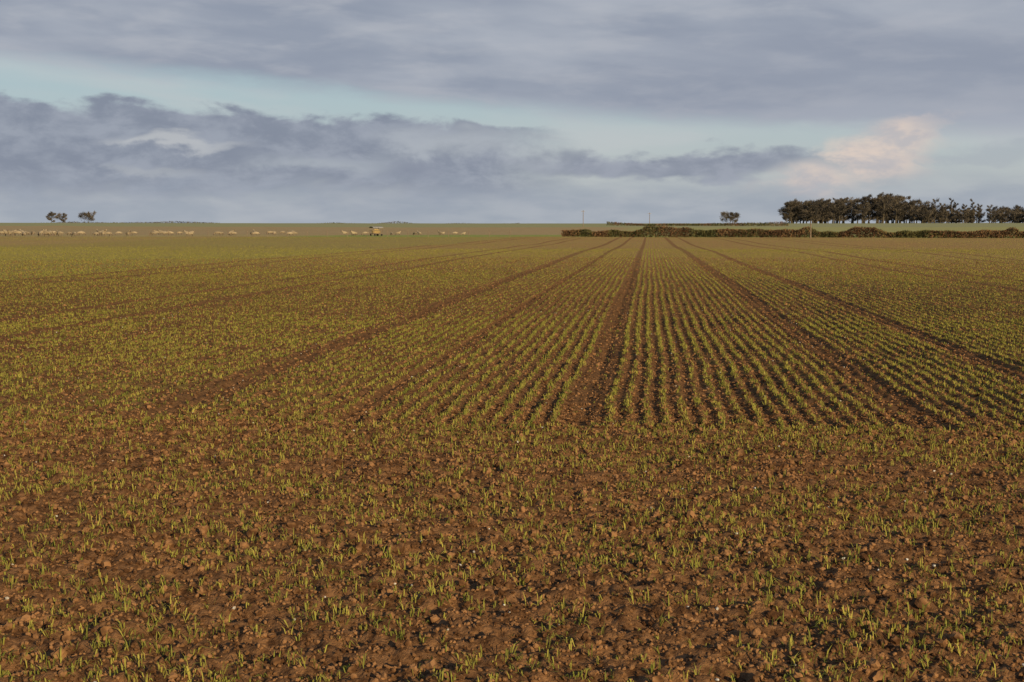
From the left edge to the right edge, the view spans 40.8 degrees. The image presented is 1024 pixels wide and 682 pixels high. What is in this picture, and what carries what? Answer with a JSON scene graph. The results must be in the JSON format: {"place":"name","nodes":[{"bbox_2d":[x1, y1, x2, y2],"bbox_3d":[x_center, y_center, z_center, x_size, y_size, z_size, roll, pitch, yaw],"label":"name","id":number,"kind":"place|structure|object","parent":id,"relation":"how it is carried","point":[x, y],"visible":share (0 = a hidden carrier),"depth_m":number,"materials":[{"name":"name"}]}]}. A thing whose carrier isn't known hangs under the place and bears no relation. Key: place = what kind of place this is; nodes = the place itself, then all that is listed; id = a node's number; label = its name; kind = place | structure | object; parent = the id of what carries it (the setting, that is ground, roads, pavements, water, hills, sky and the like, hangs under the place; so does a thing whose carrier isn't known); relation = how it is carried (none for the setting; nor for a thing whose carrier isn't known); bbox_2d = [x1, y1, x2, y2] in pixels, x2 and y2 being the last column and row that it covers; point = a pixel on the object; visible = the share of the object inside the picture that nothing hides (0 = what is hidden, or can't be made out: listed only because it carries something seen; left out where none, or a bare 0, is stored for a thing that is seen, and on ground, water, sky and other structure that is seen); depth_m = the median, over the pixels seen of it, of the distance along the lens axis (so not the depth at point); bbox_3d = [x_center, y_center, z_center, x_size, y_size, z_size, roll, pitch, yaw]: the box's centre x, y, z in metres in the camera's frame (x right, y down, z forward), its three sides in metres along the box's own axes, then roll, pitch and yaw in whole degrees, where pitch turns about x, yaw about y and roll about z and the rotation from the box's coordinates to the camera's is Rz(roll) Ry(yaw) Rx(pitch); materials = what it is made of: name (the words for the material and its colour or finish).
{"place":"outdoors","nodes":[
{"label":"outdoors","id":0,"kind":"place"},
{"bbox_2d":[0,223,1023,681],"bbox_3d":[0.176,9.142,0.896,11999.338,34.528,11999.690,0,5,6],"label":"ploughed field ground","id":1,"kind":"structure","parent":0,"point":[540,233],"depth_m":10.46,"materials":[{"name":"soil"}]},
{"bbox_2d":[46,211,58,222],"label":"bare tree","id":2,"kind":"object","parent":1,"relation":"on","point":[51,214],"visible":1,"depth_m":896.43,"materials":[{"name":"brown plant"}]},
{"bbox_2d":[56,213,66,221],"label":"bare tree","id":3,"kind":"object","parent":1,"relation":"on","point":[63,217],"visible":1,"depth_m":900.43,"materials":[{"name":"brown plant"}]},
{"bbox_2d":[77,210,95,222],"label":"bare tree","id":4,"kind":"object","parent":1,"relation":"on","point":[88,215],"visible":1,"depth_m":895.04,"materials":[{"name":"brown plant"}]},
{"bbox_2d":[50,221,407,222],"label":"hedgerow","id":5,"kind":"object","parent":1,"relation":"on","point":[174,222],"visible":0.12,"depth_m":1432.93,"materials":[{"name":"green plant"}]},
{"bbox_2d":[13,230,489,236],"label":"stock fence","id":6,"kind":"object","parent":1,"relation":"on","point":[287,236],"visible":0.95,"depth_m":237.39,"materials":[{"name":"wood"}]},
{"bbox_2d":[369,226,382,235],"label":"hay feeder","id":7,"kind":"object","parent":1,"relation":"on","point":[375,233],"visible":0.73,"depth_m":248.96,"materials":[{"name":"metal"}]},
{"bbox_2d":[0,257,1023,681],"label":"soil clods","id":8,"kind":"object","parent":1,"relation":"on","point":[506,585],"visible":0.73,"depth_m":8.71,"materials":[{"name":"brown soil"}]},
{"bbox_2d":[0,236,1023,681],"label":"wheat seedlings","id":9,"kind":"object","parent":1,"relation":"on","point":[474,386],"visible":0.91,"depth_m":13.72,"materials":[{"name":"green plant"}]},
{"bbox_2d":[4,309,1023,681],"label":"flint stones","id":10,"kind":"object","parent":1,"relation":"on","point":[542,427],"visible":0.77,"depth_m":8.56,"materials":[{"name":"grey stone"}]},
{"bbox_2d":[606,221,788,225],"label":"hedgerow","id":11,"kind":"object","parent":1,"relation":"on","point":[715,224],"visible":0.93,"depth_m":620.32,"materials":[{"name":"green plant"}]},
{"bbox_2d":[720,212,739,222],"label":"bare tree","id":12,"kind":"object","parent":1,"relation":"on","point":[731,216],"visible":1,"depth_m":695.62,"materials":[{"name":"brown plant"}]},
{"bbox_2d":[561,225,1023,237],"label":"hedgerow","id":13,"kind":"object","parent":1,"relation":"on","point":[651,231],"visible":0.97,"depth_m":213.60,"materials":[{"name":"green plant"}]},
{"bbox_2d":[777,191,1023,222],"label":"woodland","id":14,"kind":"object","parent":1,"relation":"on","point":[886,208],"visible":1,"depth_m":838.75,"materials":[{"name":"green plant"}]},
{"bbox_2d":[0,0,1023,222],"label":"sky","id":15,"kind":"structure","parent":0,"point":[214,111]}
]}

